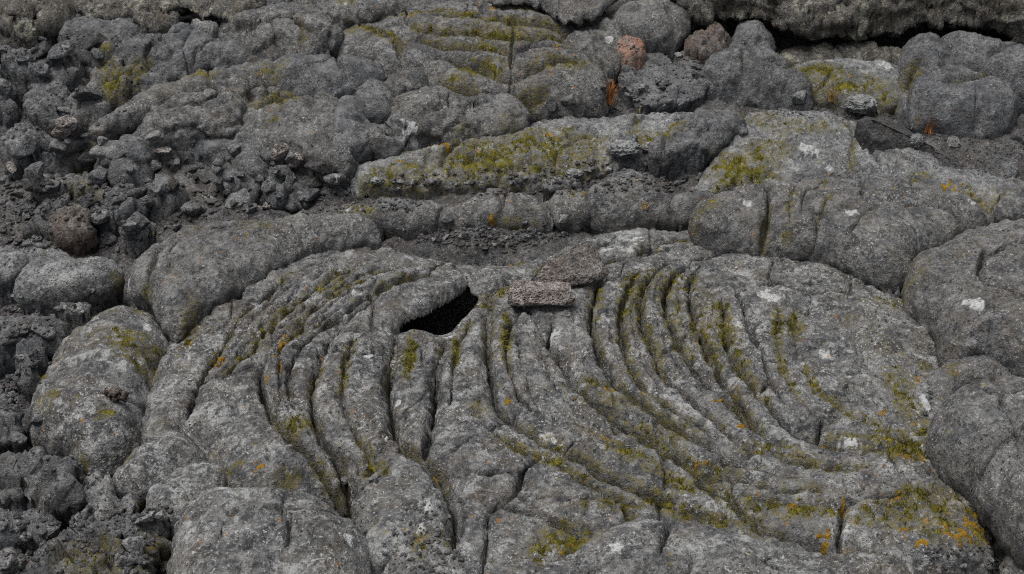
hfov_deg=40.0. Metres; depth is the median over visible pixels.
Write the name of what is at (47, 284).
lava slab
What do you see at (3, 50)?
lava stone
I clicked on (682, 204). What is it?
lava lobe
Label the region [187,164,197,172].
lava stone
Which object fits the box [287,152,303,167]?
lava stone
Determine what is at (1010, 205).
lava lobe
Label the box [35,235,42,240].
lava stone
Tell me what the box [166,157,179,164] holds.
lava stone
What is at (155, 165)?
lava stone
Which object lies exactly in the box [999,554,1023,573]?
lava lobe
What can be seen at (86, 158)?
lava stone
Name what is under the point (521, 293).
loose slab
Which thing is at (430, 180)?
lava stone
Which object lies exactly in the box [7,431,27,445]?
lava stone
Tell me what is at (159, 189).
lava stone
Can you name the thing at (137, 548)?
lava stone
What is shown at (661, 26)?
round boulder
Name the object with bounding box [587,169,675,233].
lava lobe
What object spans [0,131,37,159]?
lava stone
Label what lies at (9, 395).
lava stone
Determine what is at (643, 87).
lava stone
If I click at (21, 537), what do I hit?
lava stone
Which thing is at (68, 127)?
lava stone
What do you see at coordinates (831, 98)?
grass tuft
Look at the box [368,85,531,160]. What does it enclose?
lava lobe
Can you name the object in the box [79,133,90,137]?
lava stone
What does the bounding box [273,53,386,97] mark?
lava lobe
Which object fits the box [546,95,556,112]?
lava stone
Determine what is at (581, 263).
loose slab
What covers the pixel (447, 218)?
lava stone
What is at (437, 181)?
lava stone
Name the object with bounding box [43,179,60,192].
lava stone
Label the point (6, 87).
lava stone
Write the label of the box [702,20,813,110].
rock
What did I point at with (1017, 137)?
lava stone
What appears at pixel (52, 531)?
lava stone
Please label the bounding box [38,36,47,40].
lava stone
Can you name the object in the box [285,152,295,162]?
lava stone
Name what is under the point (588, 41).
lava lobe
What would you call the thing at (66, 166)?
lava block
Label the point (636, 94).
lava stone
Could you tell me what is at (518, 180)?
lava stone
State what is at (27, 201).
lava stone
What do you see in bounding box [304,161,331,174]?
lava stone
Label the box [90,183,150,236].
lava block
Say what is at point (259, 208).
lava stone
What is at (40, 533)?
lava stone
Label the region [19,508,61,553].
lava block
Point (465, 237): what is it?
lava stone
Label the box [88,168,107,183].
lava stone
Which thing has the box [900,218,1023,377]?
lava lobe
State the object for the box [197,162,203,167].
lava stone
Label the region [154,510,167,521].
lava stone
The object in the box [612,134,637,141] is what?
lava stone
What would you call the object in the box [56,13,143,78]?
lava lobe
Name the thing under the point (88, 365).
lava lobe
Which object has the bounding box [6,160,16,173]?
lava stone
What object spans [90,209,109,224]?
lava stone
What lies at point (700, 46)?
brown rock
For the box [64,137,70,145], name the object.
lava stone
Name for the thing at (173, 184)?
lava stone
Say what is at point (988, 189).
lava lobe
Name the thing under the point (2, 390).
lava stone
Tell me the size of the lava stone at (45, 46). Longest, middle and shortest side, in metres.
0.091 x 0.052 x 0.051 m
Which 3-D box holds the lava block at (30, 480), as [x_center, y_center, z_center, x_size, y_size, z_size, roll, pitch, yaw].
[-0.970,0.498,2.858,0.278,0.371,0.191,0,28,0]
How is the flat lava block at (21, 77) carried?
on the ground
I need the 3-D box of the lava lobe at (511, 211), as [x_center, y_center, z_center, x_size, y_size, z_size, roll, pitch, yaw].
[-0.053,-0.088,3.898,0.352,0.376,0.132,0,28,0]
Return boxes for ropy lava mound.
[335,0,610,124]
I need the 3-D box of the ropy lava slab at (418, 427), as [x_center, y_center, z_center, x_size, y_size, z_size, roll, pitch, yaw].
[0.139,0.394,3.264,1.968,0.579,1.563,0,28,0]
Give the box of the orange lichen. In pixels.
[137,0,989,555]
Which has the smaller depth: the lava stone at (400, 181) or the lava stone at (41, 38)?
the lava stone at (400, 181)
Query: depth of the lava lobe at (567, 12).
4.49 m
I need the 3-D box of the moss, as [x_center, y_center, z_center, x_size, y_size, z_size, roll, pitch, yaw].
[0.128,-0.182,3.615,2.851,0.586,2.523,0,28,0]
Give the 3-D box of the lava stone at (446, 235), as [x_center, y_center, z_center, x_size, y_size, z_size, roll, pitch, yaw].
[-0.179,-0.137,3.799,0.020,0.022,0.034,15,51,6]
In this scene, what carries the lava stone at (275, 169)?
on the lava block at (289, 188)
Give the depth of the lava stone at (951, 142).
4.19 m
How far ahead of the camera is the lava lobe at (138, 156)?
4.01 m
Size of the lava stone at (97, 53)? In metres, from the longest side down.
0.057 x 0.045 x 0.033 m
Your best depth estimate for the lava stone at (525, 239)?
3.75 m
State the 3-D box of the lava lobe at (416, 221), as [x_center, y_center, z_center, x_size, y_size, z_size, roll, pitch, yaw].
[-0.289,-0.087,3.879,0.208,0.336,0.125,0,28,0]
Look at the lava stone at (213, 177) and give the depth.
3.94 m
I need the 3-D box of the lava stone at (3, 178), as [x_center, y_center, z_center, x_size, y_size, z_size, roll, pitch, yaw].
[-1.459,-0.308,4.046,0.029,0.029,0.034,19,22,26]
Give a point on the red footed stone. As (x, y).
(70, 237)
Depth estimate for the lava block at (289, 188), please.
3.96 m
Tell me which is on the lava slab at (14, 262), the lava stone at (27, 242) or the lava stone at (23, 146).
the lava stone at (27, 242)
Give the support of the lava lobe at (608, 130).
on the ground
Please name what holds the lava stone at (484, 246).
on the ground
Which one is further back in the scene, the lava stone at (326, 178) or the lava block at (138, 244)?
the lava stone at (326, 178)
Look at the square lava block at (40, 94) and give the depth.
4.23 m
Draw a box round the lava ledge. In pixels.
[671,0,1023,44]
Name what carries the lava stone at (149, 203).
on the lava block at (125, 210)
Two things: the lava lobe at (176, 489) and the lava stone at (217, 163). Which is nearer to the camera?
the lava lobe at (176, 489)
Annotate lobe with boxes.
[0,0,75,63]
[26,305,168,477]
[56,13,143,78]
[74,0,180,33]
[88,59,276,143]
[93,134,158,187]
[112,431,207,510]
[118,22,245,91]
[119,131,292,170]
[128,210,381,342]
[136,77,249,166]
[145,460,226,537]
[158,0,275,22]
[166,486,373,573]
[220,0,344,62]
[234,85,357,188]
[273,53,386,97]
[319,203,385,241]
[323,0,412,30]
[332,95,381,163]
[346,112,692,200]
[353,78,393,124]
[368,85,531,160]
[372,197,442,240]
[384,67,428,97]
[438,188,553,233]
[488,0,617,26]
[534,516,917,573]
[541,176,583,201]
[547,189,590,232]
[565,17,622,86]
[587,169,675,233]
[618,50,709,114]
[647,108,747,180]
[670,190,714,231]
[687,175,987,294]
[694,108,943,193]
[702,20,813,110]
[780,40,900,65]
[795,57,907,115]
[895,32,1018,139]
[900,166,1023,222]
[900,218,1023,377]
[925,375,1023,570]
[926,355,1011,396]
[939,30,1023,115]
[987,185,1023,224]
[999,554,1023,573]
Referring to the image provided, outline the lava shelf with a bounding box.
[86,56,138,110]
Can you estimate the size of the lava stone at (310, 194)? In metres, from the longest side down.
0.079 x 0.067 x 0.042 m
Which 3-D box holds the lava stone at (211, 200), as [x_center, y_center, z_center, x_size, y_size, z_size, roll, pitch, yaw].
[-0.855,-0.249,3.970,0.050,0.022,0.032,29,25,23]
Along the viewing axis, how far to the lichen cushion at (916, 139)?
4.07 m
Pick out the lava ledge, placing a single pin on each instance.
(845, 20)
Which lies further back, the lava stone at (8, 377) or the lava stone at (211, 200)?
the lava stone at (211, 200)
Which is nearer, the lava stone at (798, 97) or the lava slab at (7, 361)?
the lava slab at (7, 361)
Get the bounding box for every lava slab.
[0,242,69,304]
[0,313,69,378]
[13,255,124,318]
[140,227,994,573]
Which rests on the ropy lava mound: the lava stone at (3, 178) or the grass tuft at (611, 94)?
the grass tuft at (611, 94)
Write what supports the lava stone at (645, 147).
on the lava lobe at (608, 130)
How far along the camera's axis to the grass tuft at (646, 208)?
3.79 m
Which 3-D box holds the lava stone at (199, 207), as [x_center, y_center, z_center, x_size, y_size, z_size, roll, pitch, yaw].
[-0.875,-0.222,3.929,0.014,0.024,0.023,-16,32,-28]
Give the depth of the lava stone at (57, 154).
4.00 m
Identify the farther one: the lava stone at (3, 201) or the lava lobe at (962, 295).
the lava stone at (3, 201)
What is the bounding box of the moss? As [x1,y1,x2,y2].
[37,0,999,573]
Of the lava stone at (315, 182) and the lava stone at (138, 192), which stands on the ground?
the lava stone at (315, 182)
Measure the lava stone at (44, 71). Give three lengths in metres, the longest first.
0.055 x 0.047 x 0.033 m
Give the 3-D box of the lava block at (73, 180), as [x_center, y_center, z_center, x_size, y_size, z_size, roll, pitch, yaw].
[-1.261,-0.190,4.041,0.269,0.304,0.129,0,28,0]
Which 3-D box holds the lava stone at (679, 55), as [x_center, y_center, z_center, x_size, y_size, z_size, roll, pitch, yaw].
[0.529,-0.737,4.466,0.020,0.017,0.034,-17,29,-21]
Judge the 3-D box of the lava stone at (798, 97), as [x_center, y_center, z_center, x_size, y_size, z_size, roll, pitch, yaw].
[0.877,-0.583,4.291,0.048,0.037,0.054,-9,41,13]
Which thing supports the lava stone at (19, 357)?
on the lava block at (27, 383)
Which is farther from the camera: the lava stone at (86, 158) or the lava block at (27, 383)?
the lava stone at (86, 158)
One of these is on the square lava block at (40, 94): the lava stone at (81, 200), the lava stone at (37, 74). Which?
the lava stone at (37, 74)
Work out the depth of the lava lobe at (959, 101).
4.22 m
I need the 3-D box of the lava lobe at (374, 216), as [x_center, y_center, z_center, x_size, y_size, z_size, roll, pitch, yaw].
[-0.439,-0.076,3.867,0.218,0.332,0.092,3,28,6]
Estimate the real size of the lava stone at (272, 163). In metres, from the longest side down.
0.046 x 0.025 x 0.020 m
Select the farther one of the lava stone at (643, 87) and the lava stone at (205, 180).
the lava stone at (643, 87)
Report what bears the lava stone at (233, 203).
on the ground
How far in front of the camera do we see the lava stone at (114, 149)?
3.99 m
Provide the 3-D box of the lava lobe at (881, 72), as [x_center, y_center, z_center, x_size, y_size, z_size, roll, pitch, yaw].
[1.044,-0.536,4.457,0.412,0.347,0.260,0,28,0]
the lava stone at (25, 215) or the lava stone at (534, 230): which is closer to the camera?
the lava stone at (534, 230)
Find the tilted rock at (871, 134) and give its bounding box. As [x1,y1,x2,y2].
[854,116,934,155]
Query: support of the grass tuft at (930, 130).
on the lava lobe at (959, 101)
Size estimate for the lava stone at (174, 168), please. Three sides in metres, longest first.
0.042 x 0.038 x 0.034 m
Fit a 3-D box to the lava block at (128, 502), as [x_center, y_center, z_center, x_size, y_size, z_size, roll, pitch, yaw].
[-0.798,0.527,2.819,0.148,0.256,0.094,-3,28,-7]
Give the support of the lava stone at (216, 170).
on the lava stone at (213, 177)
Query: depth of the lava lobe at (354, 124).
4.08 m
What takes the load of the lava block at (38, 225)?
on the ground
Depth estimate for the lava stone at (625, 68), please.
4.40 m
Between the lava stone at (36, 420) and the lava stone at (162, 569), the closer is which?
the lava stone at (162, 569)
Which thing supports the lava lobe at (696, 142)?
on the ground
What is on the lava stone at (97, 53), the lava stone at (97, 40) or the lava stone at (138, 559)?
the lava stone at (97, 40)
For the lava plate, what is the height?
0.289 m
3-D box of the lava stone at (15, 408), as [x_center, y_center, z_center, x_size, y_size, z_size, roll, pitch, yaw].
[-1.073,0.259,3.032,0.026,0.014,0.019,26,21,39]
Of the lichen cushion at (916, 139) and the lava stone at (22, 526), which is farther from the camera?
the lichen cushion at (916, 139)
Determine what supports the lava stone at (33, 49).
on the lava stone at (45, 46)
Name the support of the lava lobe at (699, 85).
on the ground
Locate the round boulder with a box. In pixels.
[611,0,690,59]
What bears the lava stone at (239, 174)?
on the lava block at (252, 166)
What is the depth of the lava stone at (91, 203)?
3.91 m
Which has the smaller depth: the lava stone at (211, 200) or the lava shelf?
the lava stone at (211, 200)
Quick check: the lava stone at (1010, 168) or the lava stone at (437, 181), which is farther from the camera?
the lava stone at (1010, 168)
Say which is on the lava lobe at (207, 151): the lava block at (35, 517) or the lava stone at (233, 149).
the lava stone at (233, 149)
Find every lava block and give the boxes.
[0,47,84,99]
[0,85,23,127]
[0,122,51,179]
[0,400,29,453]
[0,446,87,531]
[0,508,27,550]
[15,337,48,400]
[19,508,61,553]
[22,193,69,241]
[23,76,74,132]
[23,171,108,203]
[26,510,172,573]
[46,140,97,176]
[58,302,93,333]
[69,493,139,526]
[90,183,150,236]
[118,222,156,257]
[142,174,189,222]
[214,151,268,204]
[258,165,309,212]
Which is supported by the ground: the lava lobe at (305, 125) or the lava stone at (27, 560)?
the lava lobe at (305, 125)
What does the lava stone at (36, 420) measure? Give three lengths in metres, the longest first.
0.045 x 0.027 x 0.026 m
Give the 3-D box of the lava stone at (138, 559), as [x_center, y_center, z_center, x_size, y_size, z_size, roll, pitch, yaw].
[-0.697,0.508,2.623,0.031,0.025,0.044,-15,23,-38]
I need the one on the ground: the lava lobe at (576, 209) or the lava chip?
the lava lobe at (576, 209)
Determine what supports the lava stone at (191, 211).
on the ground
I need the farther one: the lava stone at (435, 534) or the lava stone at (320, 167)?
the lava stone at (320, 167)
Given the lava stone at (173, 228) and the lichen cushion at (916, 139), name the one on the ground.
the lava stone at (173, 228)
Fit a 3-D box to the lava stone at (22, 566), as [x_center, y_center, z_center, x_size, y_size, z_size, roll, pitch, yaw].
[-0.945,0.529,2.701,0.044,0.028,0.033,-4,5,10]
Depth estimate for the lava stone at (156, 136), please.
4.04 m
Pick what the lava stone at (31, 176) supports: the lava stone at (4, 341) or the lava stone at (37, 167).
the lava stone at (37, 167)
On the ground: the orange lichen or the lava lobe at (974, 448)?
the lava lobe at (974, 448)
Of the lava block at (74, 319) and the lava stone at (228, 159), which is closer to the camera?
the lava block at (74, 319)
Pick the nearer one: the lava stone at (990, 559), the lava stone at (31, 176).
the lava stone at (990, 559)
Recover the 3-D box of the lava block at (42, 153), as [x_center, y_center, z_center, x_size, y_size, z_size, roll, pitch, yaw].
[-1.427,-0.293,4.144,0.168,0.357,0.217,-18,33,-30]
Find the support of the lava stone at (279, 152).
on the lava lobe at (207, 151)
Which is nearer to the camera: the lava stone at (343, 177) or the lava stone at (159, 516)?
the lava stone at (159, 516)
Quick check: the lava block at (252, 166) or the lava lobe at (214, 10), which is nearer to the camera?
the lava block at (252, 166)
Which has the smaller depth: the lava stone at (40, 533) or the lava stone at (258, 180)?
the lava stone at (40, 533)
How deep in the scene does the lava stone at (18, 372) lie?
3.21 m
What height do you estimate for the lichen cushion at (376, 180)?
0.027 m
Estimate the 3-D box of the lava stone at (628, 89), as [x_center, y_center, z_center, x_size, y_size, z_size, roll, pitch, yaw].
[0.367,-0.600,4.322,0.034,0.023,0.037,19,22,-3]
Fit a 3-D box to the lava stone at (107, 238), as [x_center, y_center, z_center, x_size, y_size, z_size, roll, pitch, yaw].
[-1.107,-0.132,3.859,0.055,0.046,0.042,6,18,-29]
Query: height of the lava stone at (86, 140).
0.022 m
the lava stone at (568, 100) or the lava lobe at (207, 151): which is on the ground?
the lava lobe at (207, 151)
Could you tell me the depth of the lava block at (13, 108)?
4.26 m
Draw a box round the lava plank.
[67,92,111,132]
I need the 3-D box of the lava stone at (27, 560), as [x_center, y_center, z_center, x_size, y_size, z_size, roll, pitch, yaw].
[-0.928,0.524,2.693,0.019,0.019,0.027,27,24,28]
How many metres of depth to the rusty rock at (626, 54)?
4.41 m
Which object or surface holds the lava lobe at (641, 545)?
on the ground
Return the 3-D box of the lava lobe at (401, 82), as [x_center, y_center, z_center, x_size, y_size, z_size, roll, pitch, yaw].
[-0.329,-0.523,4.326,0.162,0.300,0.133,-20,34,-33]
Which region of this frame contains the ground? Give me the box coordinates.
[0,0,1023,573]
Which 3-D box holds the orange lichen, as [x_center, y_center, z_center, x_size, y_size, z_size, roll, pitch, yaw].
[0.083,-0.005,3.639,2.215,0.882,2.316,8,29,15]
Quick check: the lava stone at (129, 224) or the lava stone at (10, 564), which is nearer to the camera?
the lava stone at (10, 564)
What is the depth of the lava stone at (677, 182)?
4.04 m
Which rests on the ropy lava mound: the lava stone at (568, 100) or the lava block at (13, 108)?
the lava stone at (568, 100)
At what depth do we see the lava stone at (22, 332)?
3.27 m
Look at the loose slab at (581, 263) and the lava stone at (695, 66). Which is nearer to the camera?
the loose slab at (581, 263)
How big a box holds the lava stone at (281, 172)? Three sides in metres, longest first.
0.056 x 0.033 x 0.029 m
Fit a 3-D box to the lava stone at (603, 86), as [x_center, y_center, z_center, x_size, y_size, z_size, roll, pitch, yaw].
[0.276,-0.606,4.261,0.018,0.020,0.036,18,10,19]
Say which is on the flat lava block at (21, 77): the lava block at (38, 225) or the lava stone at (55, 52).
the lava stone at (55, 52)
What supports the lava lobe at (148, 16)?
on the ground
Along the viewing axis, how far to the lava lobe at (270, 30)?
4.39 m
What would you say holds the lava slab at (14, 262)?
on the ground
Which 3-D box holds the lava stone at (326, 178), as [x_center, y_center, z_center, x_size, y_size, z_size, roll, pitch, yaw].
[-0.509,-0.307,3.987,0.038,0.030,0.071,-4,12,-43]
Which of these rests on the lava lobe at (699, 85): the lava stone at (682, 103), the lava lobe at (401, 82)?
the lava stone at (682, 103)
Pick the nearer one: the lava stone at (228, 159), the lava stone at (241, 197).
the lava stone at (241, 197)
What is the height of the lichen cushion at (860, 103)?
0.065 m
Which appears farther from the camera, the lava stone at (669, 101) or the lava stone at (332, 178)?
the lava stone at (669, 101)
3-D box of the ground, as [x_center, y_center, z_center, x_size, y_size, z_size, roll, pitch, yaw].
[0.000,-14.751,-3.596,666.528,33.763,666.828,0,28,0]
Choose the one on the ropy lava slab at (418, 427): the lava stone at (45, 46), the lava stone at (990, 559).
the lava stone at (990, 559)
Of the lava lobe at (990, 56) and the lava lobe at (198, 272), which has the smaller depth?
the lava lobe at (198, 272)
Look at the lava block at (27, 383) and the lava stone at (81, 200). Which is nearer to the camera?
the lava block at (27, 383)
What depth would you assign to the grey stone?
2.81 m
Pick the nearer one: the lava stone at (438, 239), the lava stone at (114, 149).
the lava stone at (438, 239)
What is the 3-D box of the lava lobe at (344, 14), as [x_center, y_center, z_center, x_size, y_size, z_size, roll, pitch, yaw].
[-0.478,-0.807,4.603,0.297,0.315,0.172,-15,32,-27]
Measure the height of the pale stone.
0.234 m
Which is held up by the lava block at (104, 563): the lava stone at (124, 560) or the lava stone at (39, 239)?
the lava stone at (124, 560)
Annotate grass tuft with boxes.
[602,77,619,104]
[640,201,653,209]
[821,83,841,102]
[924,117,934,134]
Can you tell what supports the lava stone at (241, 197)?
on the lava stone
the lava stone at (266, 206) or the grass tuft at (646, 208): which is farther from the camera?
the lava stone at (266, 206)
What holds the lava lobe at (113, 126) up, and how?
on the ground
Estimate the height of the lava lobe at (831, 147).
0.390 m
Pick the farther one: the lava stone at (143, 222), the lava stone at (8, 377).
the lava stone at (143, 222)
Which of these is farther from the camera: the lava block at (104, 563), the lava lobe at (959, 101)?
the lava lobe at (959, 101)
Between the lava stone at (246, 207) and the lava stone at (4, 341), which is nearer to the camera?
the lava stone at (4, 341)
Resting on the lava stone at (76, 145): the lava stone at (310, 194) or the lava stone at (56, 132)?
the lava stone at (56, 132)
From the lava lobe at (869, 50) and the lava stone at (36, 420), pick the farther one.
the lava lobe at (869, 50)
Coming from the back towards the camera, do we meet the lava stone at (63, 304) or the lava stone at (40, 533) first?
the lava stone at (63, 304)
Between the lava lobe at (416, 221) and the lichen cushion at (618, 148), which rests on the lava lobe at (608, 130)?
the lichen cushion at (618, 148)
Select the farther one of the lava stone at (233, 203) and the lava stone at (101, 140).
the lava stone at (101, 140)
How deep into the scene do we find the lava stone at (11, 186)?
4.01 m
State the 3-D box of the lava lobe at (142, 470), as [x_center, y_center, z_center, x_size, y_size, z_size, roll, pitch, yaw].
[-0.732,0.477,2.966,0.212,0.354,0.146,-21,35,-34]
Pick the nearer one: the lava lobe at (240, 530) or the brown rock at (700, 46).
the lava lobe at (240, 530)
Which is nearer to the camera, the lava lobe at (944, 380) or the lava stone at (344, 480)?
the lava stone at (344, 480)
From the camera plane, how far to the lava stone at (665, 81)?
4.31 m
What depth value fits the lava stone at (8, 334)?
3.26 m
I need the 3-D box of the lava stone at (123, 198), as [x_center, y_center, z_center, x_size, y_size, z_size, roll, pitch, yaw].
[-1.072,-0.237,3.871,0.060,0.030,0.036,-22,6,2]
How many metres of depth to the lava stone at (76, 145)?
3.99 m
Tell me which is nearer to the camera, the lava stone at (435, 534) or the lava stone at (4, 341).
the lava stone at (435, 534)
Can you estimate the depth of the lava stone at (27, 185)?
3.91 m
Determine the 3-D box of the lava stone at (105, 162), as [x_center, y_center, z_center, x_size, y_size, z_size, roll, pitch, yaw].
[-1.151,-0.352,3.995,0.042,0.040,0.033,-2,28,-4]
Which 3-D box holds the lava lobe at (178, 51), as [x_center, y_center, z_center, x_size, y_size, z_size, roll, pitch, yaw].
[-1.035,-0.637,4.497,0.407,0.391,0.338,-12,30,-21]
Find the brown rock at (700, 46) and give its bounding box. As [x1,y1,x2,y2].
[684,21,731,64]
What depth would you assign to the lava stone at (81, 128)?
4.00 m
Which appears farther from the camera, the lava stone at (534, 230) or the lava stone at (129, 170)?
the lava stone at (129, 170)
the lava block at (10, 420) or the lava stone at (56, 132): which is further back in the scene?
the lava stone at (56, 132)
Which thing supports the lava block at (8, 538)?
on the ground
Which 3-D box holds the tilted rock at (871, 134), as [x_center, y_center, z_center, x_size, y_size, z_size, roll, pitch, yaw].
[1.119,-0.451,4.129,0.240,0.123,0.148,0,28,0]
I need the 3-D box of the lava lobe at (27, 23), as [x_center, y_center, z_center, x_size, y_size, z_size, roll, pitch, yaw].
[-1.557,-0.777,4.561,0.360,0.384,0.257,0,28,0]
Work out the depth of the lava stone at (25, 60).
4.30 m
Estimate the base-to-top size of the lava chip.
0.039 m
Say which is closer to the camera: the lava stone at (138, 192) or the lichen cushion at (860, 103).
the lava stone at (138, 192)
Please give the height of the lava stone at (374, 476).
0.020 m
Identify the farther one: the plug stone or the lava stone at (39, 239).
the lava stone at (39, 239)
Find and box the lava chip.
[104,386,128,402]
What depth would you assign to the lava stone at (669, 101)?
4.25 m
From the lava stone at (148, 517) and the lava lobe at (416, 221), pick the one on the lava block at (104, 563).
the lava stone at (148, 517)
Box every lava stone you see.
[0,44,11,53]
[0,78,13,94]
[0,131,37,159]
[0,175,10,183]
[0,198,8,203]
[0,334,22,346]
[0,382,5,394]
[0,520,7,531]
[0,547,24,573]
[2,326,18,337]
[4,391,15,398]
[5,183,15,188]
[5,374,13,382]
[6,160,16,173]
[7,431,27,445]
[8,404,19,411]
[10,192,24,197]
[13,354,24,361]
[14,369,21,375]
[16,56,35,64]
[17,522,25,530]
[17,557,25,569]
[19,326,28,336]
[19,533,32,541]
[20,239,32,246]
[21,556,31,564]
[22,178,32,191]
[22,211,29,218]
[23,171,44,193]
[24,161,43,174]
[24,198,32,204]
[27,361,32,366]
[29,322,55,340]
[30,40,51,59]
[30,415,42,425]
[31,47,37,52]
[32,62,48,75]
[34,65,49,78]
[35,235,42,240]
[37,528,47,536]
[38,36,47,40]
[40,522,59,538]
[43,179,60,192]
[46,114,86,139]
[47,40,73,59]
[49,137,87,157]
[51,127,62,136]
[53,151,66,158]
[53,306,61,310]
[55,115,76,138]
[57,106,70,114]
[60,302,66,309]
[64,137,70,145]
[72,85,102,101]
[72,193,93,208]
[76,149,96,166]
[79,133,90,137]
[83,137,89,142]
[85,197,97,207]
[86,33,107,50]
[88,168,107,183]
[89,140,128,158]
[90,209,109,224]
[91,47,104,58]
[97,136,108,145]
[97,231,117,245]
[100,157,111,167]
[112,194,129,204]
[114,552,135,566]
[119,211,150,236]
[122,219,136,230]
[122,536,145,555]
[125,166,133,174]
[127,187,147,198]
[131,554,149,566]
[135,506,156,524]
[137,195,154,208]
[145,130,163,142]
[150,160,161,170]
[152,146,171,155]
[153,183,166,194]
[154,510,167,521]
[157,560,167,572]
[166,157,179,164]
[168,176,179,191]
[170,164,180,171]
[170,226,176,231]
[180,200,206,215]
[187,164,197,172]
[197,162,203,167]
[197,203,201,210]
[201,177,210,184]
[201,194,217,203]
[206,170,223,183]
[211,158,222,174]
[212,161,222,166]
[222,174,230,180]
[225,156,231,162]
[225,188,250,208]
[226,141,241,156]
[229,200,237,206]
[233,170,244,177]
[241,203,256,213]
[254,178,262,183]
[255,205,262,210]
[261,179,276,192]
[262,201,271,209]
[269,160,283,165]
[271,143,289,161]
[271,165,279,173]
[274,168,288,176]
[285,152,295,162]
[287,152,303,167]
[297,188,319,201]
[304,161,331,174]
[304,177,322,188]
[323,173,340,184]
[329,175,335,181]
[336,172,345,183]
[341,475,347,484]
[367,472,380,481]
[396,179,403,183]
[426,177,434,183]
[432,531,440,536]
[434,177,440,184]
[434,233,441,241]
[440,213,453,222]
[442,232,449,239]
[459,231,468,239]
[474,232,480,238]
[480,244,488,248]
[515,178,521,182]
[520,236,528,242]
[521,221,527,227]
[526,226,536,233]
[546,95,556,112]
[559,214,568,222]
[560,94,576,104]
[600,84,606,89]
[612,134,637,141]
[621,64,630,72]
[626,87,636,93]
[632,90,639,98]
[638,84,648,90]
[642,141,650,152]
[655,75,670,85]
[664,99,673,104]
[674,52,682,57]
[674,180,681,185]
[677,98,689,109]
[690,63,701,69]
[792,90,806,104]
[946,135,960,147]
[987,556,994,561]
[1003,159,1018,177]
[1010,129,1023,144]
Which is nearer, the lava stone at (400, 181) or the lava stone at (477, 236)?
the lava stone at (477, 236)
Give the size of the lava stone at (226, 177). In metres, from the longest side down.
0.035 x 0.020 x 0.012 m
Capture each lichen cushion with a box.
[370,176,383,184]
[565,168,583,177]
[605,139,642,156]
[844,93,877,113]
[910,133,922,148]
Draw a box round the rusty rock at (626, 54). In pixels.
[616,35,646,85]
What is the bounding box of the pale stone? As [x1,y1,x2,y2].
[192,18,218,38]
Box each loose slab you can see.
[508,280,574,306]
[531,242,609,286]
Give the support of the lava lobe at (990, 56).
on the ground
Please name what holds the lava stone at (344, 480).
on the ropy lava slab at (418, 427)
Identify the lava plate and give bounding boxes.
[366,510,404,573]
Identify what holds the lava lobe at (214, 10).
on the ground
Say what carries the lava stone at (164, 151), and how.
on the lava lobe at (207, 151)
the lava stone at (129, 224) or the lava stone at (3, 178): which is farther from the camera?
the lava stone at (3, 178)
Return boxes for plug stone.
[881,287,900,297]
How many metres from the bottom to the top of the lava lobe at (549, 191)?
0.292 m
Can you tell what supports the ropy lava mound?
on the ground
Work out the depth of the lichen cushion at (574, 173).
4.03 m
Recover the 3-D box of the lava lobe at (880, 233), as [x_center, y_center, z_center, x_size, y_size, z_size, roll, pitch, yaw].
[0.861,-0.063,3.748,0.702,0.433,0.480,15,31,25]
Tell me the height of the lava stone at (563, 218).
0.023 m
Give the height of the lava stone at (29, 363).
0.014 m
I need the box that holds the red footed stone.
[49,204,99,257]
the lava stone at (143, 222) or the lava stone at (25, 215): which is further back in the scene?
the lava stone at (25, 215)
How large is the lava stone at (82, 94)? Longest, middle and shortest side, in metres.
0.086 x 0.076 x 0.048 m
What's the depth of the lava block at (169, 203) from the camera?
3.93 m
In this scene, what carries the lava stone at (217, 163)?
on the lava stone at (216, 170)
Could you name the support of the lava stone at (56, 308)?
on the lava block at (74, 319)
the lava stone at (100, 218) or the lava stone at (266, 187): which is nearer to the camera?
the lava stone at (100, 218)
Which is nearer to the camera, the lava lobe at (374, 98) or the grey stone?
the grey stone
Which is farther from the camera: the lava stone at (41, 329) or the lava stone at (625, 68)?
the lava stone at (625, 68)
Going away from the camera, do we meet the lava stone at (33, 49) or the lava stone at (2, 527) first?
the lava stone at (2, 527)
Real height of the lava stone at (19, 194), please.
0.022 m
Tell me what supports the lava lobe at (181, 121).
on the lava lobe at (207, 151)

